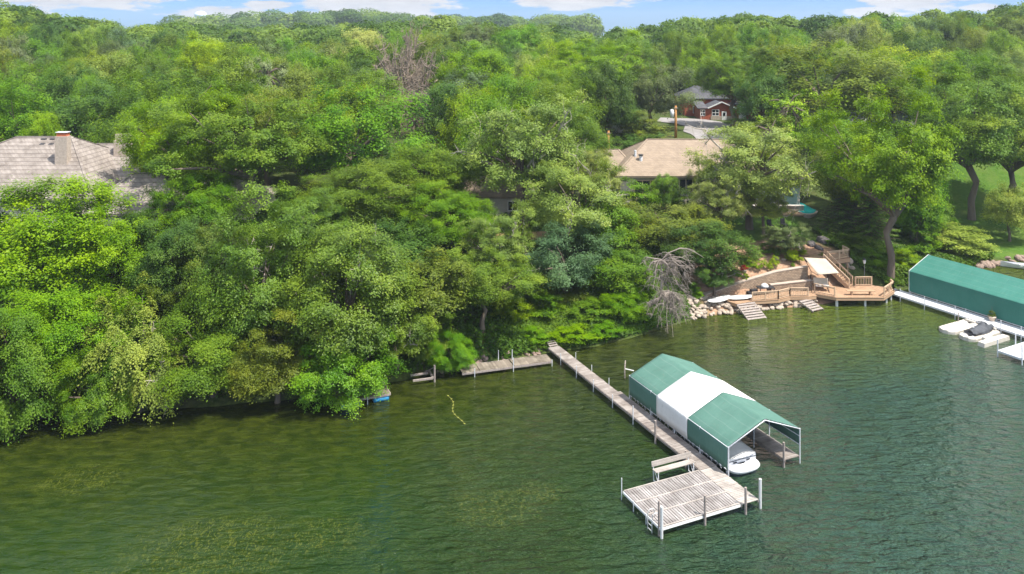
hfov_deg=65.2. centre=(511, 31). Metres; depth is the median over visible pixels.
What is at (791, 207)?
patio wall
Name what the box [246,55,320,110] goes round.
tree
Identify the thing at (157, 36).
tree
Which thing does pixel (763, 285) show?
white dome lid
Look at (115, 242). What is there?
maple tree
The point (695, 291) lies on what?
shrub
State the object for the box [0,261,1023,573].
water
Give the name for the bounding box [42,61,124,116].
tree
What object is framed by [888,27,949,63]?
tree
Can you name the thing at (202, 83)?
tree
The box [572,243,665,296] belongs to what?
tree
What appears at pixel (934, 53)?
tree
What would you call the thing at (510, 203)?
window
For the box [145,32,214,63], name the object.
tree
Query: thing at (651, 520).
swim ladder
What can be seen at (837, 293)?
lake deck
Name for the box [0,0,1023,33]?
sky
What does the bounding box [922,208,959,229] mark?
shrub
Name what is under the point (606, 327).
shrub
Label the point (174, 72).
tree
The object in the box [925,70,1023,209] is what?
oak tree
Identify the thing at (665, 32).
tree
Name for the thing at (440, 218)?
locust tree
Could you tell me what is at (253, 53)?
tree
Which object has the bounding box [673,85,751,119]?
brick house
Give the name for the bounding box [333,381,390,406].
float raft
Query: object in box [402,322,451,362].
tree
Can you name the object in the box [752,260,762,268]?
shrub
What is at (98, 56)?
tree
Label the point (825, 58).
tree
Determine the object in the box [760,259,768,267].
shrub
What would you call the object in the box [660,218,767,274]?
tree
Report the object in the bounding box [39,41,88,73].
tree
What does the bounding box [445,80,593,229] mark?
cottonwood tree
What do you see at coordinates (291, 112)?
tree
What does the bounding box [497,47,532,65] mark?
tree
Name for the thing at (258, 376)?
cottonwood tree
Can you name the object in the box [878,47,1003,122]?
oak tree
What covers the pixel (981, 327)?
covered watercraft
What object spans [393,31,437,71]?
tree
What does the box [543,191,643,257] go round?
tree
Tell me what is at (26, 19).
tree
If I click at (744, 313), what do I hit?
pallet ramp
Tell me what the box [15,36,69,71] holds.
tree
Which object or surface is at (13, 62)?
tree
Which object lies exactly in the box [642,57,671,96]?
tree
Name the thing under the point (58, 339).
maple tree
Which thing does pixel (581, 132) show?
tree
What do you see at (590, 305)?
shrub
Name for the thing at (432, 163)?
locust tree
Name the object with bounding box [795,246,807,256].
shrub
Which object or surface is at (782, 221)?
patio chair
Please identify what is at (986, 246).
sumac shrub
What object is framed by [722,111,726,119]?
door
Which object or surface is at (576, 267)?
oak tree
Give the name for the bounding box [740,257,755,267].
shrub
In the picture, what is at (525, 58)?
tree
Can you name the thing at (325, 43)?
tree
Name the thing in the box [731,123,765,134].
shrub
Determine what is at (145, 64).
tree
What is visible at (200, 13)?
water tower
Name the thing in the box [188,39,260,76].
tree
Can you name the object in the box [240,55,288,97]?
tree
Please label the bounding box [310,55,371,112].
tree
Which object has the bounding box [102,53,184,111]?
tree
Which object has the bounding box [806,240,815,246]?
shore stone
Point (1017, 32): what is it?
tree
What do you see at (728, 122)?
shrub
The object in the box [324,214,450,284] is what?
tree
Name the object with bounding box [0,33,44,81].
tree
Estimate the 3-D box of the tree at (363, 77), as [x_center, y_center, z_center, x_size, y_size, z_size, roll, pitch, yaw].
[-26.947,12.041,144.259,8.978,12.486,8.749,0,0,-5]
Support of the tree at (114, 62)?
on the ground
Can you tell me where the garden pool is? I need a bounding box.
[788,202,817,217]
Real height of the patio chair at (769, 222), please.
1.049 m
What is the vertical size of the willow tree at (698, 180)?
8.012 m
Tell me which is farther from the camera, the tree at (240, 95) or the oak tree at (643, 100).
the oak tree at (643, 100)
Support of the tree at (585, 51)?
on the ground
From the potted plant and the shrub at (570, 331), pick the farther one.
the potted plant
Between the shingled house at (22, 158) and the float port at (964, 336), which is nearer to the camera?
the float port at (964, 336)
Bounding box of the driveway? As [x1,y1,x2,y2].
[657,117,740,139]
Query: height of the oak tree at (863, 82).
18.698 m
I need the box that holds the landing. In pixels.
[808,245,849,270]
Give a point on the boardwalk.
(778, 296)
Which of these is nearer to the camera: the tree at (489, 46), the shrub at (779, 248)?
the shrub at (779, 248)
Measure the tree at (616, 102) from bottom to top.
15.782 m
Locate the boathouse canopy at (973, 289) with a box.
[909,254,1023,327]
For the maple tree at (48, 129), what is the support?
on the ground
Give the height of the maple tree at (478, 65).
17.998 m
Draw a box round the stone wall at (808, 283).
[769,279,812,292]
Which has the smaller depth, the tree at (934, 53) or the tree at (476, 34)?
the tree at (934, 53)
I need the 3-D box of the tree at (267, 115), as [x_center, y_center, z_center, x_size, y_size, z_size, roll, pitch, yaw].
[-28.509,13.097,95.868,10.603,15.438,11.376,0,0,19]
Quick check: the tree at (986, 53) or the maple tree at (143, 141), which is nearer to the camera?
the maple tree at (143, 141)
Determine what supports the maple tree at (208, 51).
on the ground
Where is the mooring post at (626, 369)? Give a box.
[624,360,633,377]
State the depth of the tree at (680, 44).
190.72 m
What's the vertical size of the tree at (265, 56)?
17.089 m
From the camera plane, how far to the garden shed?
138.30 m
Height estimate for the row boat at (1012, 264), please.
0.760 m
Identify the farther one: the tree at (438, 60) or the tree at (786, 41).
the tree at (786, 41)
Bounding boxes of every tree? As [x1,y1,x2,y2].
[0,13,32,49]
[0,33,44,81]
[0,42,24,89]
[0,51,24,87]
[0,55,60,121]
[0,63,38,103]
[0,70,20,131]
[0,73,64,141]
[0,169,141,306]
[0,279,156,394]
[0,298,38,389]
[0,304,78,445]
[7,4,50,43]
[12,21,65,62]
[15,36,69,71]
[17,108,75,136]
[32,52,74,80]
[32,76,141,142]
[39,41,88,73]
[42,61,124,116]
[43,58,69,75]
[43,342,147,438]
[44,29,81,51]
[49,56,90,107]
[57,49,140,96]
[60,48,111,85]
[61,23,115,60]
[64,70,117,137]
[70,206,177,312]
[72,25,106,52]
[74,270,187,426]
[77,49,133,72]
[78,64,235,144]
[86,40,131,61]
[87,21,146,55]
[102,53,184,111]
[106,42,145,63]
[106,42,181,79]
[106,74,336,218]
[111,78,251,192]
[112,198,216,306]
[113,69,203,124]
[118,66,172,114]
[122,40,179,68]
[123,58,168,79]
[132,295,257,410]
[133,119,164,171]
[134,168,243,227]
[144,217,251,315]
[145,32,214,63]
[148,27,190,55]
[170,30,229,87]
[170,33,204,69]
[177,78,235,136]
[179,178,321,339]
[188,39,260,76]
[191,39,273,104]
[217,37,278,83]
[219,298,335,403]
[227,87,328,184]
[230,44,277,97]
[231,77,321,185]
[231,211,427,364]
[233,31,288,64]
[235,80,288,104]
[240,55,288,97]
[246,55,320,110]
[247,244,334,288]
[264,174,351,247]
[269,35,309,57]
[278,317,411,419]
[279,52,344,96]
[283,42,329,82]
[285,45,323,80]
[286,41,327,57]
[286,156,430,227]
[287,77,446,186]
[289,81,378,170]
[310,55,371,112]
[318,38,358,59]
[319,36,336,47]
[324,26,397,74]
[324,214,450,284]
[330,38,380,80]
[335,66,408,148]
[336,54,384,96]
[341,21,365,48]
[346,67,383,105]
[358,288,456,370]
[367,36,406,99]
[369,142,487,213]
[371,19,455,124]
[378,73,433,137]
[386,27,434,46]
[391,178,499,247]
[392,245,483,322]
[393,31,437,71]
[396,26,448,91]
[402,80,512,150]
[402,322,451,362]
[413,27,442,75]
[423,41,483,88]
[428,39,516,98]
[428,64,493,116]
[432,78,509,163]
[437,26,466,47]
[439,244,550,332]
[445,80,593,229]
[449,83,538,175]
[452,20,494,50]
[453,41,494,88]
[453,198,539,265]
[467,40,516,58]
[477,70,553,132]
[489,22,545,53]
[489,42,522,75]
[492,252,547,296]
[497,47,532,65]
[503,69,607,146]
[510,51,559,98]
[512,143,630,257]
[519,58,574,97]
[520,47,546,64]
[520,82,616,193]
[522,53,568,91]
[524,35,578,66]
[524,220,620,292]
[532,35,581,63]
[534,30,645,96]
[535,67,589,114]
[537,31,575,62]
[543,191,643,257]
[564,37,612,65]
[567,60,594,96]
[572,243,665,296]
[574,145,623,190]
[575,53,637,133]
[578,91,642,128]
[586,49,612,103]
[592,36,627,58]
[597,31,649,60]
[597,37,657,96]
[614,197,734,247]
[618,60,702,126]
[629,42,667,95]
[638,247,703,332]
[641,43,681,92]
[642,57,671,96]
[645,172,681,211]
[655,23,686,71]
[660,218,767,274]
[662,25,708,88]
[674,32,722,88]
[679,110,827,229]
[682,176,752,238]
[686,43,810,126]
[686,152,718,191]
[691,250,745,295]
[704,18,738,73]
[717,42,756,77]
[721,21,760,41]
[725,21,772,55]
[725,35,916,133]
[728,63,791,126]
[737,187,798,235]
[741,44,779,119]
[743,114,805,168]
[754,31,807,61]
[754,88,822,148]
[757,46,792,60]
[758,22,811,49]
[760,221,816,254]
[767,61,823,106]
[773,26,814,62]
[780,57,831,118]
[790,109,895,202]
[791,64,970,278]
[805,45,836,77]
[807,144,902,215]
[810,182,873,235]
[814,20,879,58]
[815,206,842,236]
[817,37,853,78]
[822,42,856,91]
[825,15,866,41]
[845,191,905,247]
[846,13,890,51]
[853,10,902,44]
[854,37,877,61]
[855,44,927,121]
[855,56,900,128]
[867,41,903,64]
[875,199,958,240]
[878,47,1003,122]
[878,175,953,244]
[881,23,938,53]
[884,52,1023,220]
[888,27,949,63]
[890,16,939,47]
[902,24,943,47]
[903,45,957,86]
[904,77,977,127]
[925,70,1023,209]
[927,11,971,51]
[932,47,993,86]
[945,17,996,48]
[949,25,1013,64]
[960,62,1023,137]
[964,44,1007,72]
[973,27,1023,72]
[974,55,1023,98]
[977,9,1023,43]
[979,179,1023,241]
[991,43,1023,80]
[1000,52,1023,79]
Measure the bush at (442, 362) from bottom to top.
3.637 m
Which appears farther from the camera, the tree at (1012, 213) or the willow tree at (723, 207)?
the tree at (1012, 213)
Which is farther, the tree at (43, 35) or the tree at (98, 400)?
the tree at (43, 35)
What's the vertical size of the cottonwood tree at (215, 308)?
16.200 m
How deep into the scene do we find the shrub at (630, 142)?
122.86 m
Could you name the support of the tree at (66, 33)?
on the ground
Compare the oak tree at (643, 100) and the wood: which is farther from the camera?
the wood
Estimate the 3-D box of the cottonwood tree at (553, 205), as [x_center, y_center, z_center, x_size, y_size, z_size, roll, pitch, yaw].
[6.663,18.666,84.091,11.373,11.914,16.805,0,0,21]
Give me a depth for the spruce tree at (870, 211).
94.19 m
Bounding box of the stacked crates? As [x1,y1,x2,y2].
[746,288,758,294]
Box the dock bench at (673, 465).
[651,451,695,480]
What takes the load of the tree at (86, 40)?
on the ground
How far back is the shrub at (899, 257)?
90.08 m
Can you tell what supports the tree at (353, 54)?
on the ground
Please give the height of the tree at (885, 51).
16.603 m
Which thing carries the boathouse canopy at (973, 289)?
in the water
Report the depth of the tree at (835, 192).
96.48 m
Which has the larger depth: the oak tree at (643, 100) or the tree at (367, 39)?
the tree at (367, 39)
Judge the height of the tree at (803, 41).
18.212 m
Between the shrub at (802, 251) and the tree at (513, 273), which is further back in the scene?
the shrub at (802, 251)
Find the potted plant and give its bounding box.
[988,310,995,320]
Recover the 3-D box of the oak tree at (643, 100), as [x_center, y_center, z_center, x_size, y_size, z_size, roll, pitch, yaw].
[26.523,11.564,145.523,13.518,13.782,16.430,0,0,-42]
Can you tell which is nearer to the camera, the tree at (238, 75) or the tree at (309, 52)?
the tree at (238, 75)
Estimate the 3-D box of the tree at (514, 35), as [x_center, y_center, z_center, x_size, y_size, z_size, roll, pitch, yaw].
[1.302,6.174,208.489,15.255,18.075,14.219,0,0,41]
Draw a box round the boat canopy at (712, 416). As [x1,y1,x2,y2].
[629,354,799,475]
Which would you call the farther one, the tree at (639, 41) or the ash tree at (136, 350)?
the tree at (639, 41)
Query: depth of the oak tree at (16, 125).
111.01 m
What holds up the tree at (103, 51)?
on the ground
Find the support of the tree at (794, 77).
on the ground
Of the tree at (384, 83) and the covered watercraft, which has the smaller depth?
the covered watercraft
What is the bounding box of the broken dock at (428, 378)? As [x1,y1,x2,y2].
[410,365,435,381]
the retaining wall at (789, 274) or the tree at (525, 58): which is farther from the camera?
the tree at (525, 58)
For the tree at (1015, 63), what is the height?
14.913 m
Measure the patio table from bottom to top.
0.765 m
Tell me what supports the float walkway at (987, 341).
on the water
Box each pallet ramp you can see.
[736,302,766,319]
[799,299,823,311]
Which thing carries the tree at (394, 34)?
on the ground
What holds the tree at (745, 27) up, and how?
on the ground
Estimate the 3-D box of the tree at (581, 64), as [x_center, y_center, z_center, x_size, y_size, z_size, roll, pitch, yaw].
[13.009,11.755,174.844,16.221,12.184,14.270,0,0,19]
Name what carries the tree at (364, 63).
on the ground
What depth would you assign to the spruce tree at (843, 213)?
96.08 m
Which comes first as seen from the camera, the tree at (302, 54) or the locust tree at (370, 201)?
the locust tree at (370, 201)
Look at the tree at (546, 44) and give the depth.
184.05 m
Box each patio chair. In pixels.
[767,219,773,228]
[780,218,787,227]
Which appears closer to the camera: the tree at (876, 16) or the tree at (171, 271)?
the tree at (171, 271)
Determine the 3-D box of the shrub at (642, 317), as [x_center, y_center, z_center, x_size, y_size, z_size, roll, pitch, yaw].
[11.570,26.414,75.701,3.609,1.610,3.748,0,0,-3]
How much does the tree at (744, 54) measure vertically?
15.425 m
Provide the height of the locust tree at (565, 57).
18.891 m
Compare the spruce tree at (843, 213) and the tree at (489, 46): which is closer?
the spruce tree at (843, 213)
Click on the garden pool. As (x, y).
(808, 212)
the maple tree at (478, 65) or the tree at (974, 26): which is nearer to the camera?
the maple tree at (478, 65)
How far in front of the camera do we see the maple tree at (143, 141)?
90.57 m
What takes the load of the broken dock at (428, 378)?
in the water
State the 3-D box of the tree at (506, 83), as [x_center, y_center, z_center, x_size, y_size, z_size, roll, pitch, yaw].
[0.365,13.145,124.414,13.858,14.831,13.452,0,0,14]
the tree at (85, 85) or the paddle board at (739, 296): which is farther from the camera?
the tree at (85, 85)
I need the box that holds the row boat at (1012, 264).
[1000,261,1023,268]
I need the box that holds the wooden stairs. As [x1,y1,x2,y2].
[823,251,852,288]
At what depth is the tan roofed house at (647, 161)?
109.04 m
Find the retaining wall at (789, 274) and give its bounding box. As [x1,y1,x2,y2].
[703,265,807,296]
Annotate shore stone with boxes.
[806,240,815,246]
[814,245,822,250]
[816,236,830,243]
[1014,254,1022,261]
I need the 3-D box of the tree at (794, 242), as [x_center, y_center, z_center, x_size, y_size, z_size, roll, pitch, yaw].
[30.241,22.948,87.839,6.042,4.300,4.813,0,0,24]
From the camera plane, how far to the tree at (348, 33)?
205.59 m
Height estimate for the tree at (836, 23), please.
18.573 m
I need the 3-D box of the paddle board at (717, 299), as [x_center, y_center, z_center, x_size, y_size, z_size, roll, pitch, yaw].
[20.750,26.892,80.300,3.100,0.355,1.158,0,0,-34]
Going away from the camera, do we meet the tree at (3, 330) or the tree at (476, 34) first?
the tree at (3, 330)
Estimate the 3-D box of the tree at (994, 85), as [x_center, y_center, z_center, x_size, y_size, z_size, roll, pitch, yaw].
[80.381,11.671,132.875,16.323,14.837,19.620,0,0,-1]
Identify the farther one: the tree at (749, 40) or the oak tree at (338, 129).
the tree at (749, 40)
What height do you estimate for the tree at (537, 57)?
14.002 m
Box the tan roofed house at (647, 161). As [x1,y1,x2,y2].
[572,139,803,207]
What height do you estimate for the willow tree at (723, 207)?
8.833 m
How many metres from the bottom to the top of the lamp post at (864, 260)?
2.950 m
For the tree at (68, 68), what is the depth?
141.46 m
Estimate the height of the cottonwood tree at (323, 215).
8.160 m
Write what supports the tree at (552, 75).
on the ground
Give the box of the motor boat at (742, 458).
[684,437,759,473]
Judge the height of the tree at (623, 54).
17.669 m
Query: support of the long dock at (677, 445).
in the water
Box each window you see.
[508,201,517,210]
[634,180,656,193]
[673,178,694,191]
[700,109,704,115]
[712,109,718,115]
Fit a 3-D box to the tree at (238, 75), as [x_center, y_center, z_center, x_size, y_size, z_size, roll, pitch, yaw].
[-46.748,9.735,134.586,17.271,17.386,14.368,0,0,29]
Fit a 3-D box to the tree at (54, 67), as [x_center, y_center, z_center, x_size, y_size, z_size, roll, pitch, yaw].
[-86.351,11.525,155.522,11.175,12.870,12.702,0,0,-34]
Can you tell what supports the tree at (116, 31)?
on the ground
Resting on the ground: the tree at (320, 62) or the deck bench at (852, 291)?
the tree at (320, 62)
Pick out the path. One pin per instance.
(786, 214)
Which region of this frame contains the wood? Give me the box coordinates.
[0,0,1023,64]
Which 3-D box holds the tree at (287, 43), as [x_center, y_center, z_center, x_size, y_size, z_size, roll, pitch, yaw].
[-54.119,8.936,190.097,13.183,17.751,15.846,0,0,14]
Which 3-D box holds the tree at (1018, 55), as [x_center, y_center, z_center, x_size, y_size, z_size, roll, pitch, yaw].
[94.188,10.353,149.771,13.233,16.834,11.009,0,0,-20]
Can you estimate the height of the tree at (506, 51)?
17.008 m
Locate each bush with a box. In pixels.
[421,329,479,373]
[591,275,651,323]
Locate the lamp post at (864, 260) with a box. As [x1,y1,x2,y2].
[863,258,865,283]
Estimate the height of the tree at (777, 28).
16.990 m
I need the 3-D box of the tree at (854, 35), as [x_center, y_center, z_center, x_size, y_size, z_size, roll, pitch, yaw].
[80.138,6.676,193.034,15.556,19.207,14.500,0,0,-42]
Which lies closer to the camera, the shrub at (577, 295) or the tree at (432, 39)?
the shrub at (577, 295)
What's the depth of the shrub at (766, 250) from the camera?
88.48 m
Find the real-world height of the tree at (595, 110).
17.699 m
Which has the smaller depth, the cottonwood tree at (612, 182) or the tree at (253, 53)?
the cottonwood tree at (612, 182)
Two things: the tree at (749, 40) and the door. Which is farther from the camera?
the tree at (749, 40)
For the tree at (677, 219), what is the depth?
87.41 m
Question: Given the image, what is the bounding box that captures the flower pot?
[740,265,748,272]
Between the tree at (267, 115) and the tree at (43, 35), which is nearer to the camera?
the tree at (267, 115)
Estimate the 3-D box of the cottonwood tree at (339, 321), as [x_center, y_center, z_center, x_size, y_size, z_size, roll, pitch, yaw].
[-14.752,21.138,63.307,15.487,13.408,13.239,0,0,17]
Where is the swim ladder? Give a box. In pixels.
[647,508,657,532]
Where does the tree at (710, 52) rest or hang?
on the ground
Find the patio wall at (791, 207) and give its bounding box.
[753,205,803,211]
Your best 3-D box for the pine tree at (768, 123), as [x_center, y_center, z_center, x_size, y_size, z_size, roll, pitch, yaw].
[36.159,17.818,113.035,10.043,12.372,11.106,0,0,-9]
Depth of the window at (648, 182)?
106.95 m
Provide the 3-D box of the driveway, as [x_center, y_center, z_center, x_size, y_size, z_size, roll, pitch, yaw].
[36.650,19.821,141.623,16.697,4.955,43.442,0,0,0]
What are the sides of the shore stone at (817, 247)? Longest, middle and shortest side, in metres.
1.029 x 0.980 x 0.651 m
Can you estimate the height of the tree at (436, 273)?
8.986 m
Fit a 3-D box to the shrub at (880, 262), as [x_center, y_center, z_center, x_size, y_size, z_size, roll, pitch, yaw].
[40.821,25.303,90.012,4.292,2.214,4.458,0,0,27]
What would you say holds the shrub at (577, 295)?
on the ground
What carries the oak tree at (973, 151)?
on the ground
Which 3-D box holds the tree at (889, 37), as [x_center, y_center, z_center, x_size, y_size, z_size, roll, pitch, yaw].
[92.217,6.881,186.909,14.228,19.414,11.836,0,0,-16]
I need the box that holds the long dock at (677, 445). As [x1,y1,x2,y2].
[548,346,761,514]
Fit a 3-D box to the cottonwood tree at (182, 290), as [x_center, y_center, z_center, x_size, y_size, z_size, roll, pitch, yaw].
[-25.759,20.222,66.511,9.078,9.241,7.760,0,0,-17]
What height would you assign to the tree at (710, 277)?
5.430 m
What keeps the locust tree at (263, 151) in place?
on the ground
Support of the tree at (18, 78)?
on the ground
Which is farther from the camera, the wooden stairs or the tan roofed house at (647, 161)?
the tan roofed house at (647, 161)
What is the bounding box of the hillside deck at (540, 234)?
[477,231,587,250]
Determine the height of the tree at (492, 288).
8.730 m
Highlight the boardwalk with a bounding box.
[728,287,816,306]
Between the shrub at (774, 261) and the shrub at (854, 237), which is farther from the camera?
the shrub at (854, 237)
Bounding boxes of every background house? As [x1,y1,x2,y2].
[456,174,535,220]
[804,107,879,121]
[883,101,915,126]
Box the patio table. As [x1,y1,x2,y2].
[756,285,774,292]
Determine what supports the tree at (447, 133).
on the ground
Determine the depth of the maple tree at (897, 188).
86.70 m
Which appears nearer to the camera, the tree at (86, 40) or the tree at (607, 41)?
the tree at (86, 40)
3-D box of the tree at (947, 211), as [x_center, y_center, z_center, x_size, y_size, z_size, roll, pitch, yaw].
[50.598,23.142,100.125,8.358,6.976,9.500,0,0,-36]
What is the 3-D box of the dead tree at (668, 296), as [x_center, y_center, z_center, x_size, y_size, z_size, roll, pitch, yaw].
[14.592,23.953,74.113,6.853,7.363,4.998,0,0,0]
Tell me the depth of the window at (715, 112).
162.72 m
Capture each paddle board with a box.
[707,295,729,303]
[724,295,751,298]
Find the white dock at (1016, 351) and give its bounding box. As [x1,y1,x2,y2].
[893,289,1023,364]
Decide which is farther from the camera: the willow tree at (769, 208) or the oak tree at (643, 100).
the oak tree at (643, 100)
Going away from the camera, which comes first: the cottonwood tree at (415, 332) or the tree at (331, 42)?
the cottonwood tree at (415, 332)
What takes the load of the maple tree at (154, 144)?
on the ground
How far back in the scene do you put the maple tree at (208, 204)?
77.78 m
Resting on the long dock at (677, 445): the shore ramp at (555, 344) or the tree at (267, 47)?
the shore ramp at (555, 344)
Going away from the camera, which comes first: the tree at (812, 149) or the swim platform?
the swim platform
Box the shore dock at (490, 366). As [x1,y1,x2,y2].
[459,350,552,376]
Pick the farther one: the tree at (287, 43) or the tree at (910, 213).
the tree at (287, 43)
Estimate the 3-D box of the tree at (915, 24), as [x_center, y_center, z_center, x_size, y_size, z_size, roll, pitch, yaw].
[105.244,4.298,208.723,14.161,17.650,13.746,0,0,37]
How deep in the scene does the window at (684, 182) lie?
106.95 m
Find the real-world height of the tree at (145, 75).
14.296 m
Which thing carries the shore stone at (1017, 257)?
on the ground
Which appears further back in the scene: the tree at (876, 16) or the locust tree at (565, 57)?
the tree at (876, 16)
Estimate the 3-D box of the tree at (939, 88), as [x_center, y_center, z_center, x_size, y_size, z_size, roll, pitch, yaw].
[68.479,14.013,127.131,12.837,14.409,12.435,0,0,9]
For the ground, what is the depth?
99.38 m
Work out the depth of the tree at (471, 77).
127.75 m
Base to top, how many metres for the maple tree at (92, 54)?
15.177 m
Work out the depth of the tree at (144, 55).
156.78 m
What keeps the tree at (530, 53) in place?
on the ground
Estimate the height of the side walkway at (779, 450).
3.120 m
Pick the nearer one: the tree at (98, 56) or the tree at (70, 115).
the tree at (70, 115)
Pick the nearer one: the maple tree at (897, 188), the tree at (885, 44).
the maple tree at (897, 188)
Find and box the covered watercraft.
[964,321,993,335]
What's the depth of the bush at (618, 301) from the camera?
74.50 m
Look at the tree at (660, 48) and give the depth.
201.22 m
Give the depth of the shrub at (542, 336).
69.99 m
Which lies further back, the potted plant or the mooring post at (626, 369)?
the potted plant
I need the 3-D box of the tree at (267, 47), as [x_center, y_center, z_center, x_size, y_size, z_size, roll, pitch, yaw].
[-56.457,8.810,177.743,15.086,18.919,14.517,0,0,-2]
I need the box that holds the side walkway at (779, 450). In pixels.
[740,426,799,467]
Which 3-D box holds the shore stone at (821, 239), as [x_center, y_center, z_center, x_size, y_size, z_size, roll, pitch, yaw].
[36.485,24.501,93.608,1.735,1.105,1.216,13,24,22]
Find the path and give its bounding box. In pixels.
[744,212,803,215]
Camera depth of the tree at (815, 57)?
185.99 m
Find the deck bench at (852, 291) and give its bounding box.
[846,290,875,294]
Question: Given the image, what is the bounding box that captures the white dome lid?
[760,283,768,287]
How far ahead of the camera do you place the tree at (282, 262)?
72.10 m
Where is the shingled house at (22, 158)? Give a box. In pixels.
[0,131,279,232]
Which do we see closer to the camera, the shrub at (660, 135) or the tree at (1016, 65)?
the shrub at (660, 135)
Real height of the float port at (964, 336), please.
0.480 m
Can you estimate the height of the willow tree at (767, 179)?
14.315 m
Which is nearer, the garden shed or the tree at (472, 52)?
the garden shed
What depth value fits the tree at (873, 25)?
196.96 m
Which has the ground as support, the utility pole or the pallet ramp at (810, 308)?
the utility pole
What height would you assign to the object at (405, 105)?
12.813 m
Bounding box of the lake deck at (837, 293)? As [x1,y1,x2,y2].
[810,276,894,306]
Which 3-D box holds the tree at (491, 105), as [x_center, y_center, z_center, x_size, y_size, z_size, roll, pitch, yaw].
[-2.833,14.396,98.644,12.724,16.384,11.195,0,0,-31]
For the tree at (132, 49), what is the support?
on the ground
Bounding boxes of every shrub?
[488,297,533,321]
[515,325,552,344]
[526,289,567,318]
[540,275,591,303]
[547,322,601,344]
[563,295,618,322]
[588,319,626,340]
[592,120,617,142]
[611,133,642,149]
[614,109,673,141]
[615,176,660,218]
[620,303,651,321]
[638,131,666,140]
[672,187,711,215]
[686,282,704,298]
[720,117,756,130]
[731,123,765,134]
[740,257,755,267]
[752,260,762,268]
[757,242,771,253]
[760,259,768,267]
[767,234,793,255]
[768,256,779,266]
[784,248,803,261]
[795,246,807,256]
[836,232,874,253]
[858,245,887,267]
[893,225,943,253]
[894,248,920,267]
[912,220,989,257]
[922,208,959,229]
[944,225,1001,252]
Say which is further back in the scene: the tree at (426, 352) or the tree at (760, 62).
the tree at (760, 62)
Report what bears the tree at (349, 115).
on the ground
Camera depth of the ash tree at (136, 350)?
57.23 m
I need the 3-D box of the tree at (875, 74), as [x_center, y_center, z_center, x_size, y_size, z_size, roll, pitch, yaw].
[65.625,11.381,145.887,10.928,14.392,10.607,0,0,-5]
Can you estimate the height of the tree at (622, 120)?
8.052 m
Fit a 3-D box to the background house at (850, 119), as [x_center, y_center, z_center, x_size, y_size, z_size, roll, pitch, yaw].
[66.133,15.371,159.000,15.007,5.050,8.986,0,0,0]
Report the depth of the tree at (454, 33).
205.91 m
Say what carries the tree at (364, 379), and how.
on the ground
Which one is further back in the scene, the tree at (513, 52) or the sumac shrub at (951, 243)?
the tree at (513, 52)
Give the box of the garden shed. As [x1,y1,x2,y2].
[605,116,623,132]
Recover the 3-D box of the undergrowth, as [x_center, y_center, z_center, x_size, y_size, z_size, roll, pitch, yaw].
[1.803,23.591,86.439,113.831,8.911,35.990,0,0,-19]
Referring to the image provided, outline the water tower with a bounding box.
[194,11,206,18]
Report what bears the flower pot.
on the ground
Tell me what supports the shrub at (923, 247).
on the ground
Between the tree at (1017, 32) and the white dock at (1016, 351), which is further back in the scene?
the tree at (1017, 32)
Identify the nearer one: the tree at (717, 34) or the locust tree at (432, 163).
the locust tree at (432, 163)
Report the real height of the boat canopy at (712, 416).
4.858 m
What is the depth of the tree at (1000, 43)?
173.22 m
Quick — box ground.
[0,36,1023,417]
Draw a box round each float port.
[939,319,976,334]
[959,327,999,341]
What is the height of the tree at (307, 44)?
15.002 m
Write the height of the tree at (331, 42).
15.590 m
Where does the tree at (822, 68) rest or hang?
on the ground
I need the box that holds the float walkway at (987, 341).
[977,334,1009,347]
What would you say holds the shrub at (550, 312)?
on the ground
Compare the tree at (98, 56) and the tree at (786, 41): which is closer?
the tree at (98, 56)
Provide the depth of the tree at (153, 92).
103.46 m
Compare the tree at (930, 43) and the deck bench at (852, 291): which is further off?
the tree at (930, 43)
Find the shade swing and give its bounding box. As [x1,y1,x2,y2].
[804,257,838,292]
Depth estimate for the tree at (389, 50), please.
164.70 m
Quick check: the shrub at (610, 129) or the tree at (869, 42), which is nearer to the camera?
the shrub at (610, 129)
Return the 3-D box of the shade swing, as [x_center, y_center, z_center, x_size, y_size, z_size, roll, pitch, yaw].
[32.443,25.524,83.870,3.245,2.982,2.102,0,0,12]
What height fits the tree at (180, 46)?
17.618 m
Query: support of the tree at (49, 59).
on the ground
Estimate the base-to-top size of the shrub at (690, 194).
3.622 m
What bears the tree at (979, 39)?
on the ground
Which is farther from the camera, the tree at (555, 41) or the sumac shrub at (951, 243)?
the tree at (555, 41)
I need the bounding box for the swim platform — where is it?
[621,470,740,538]
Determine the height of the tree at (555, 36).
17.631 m
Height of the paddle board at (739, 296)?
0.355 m
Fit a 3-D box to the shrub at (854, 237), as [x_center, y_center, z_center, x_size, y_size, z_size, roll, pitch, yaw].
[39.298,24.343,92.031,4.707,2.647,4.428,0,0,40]
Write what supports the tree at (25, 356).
on the ground
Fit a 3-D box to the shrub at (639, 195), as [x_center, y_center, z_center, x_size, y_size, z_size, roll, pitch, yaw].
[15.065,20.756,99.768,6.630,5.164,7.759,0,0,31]
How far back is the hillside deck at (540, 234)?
86.50 m
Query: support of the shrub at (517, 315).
on the ground
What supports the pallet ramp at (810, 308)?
attached to the boardwalk
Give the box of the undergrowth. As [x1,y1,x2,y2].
[1,196,993,406]
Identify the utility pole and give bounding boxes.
[670,106,676,137]
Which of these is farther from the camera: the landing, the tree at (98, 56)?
the tree at (98, 56)
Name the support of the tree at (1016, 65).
on the ground
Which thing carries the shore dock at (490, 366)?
in the water
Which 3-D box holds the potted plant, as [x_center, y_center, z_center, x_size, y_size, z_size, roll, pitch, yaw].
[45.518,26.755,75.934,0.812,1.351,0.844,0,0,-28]
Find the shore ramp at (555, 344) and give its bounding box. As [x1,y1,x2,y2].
[547,340,557,346]
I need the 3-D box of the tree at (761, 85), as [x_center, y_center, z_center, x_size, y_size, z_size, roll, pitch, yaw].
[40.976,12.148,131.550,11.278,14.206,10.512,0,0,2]

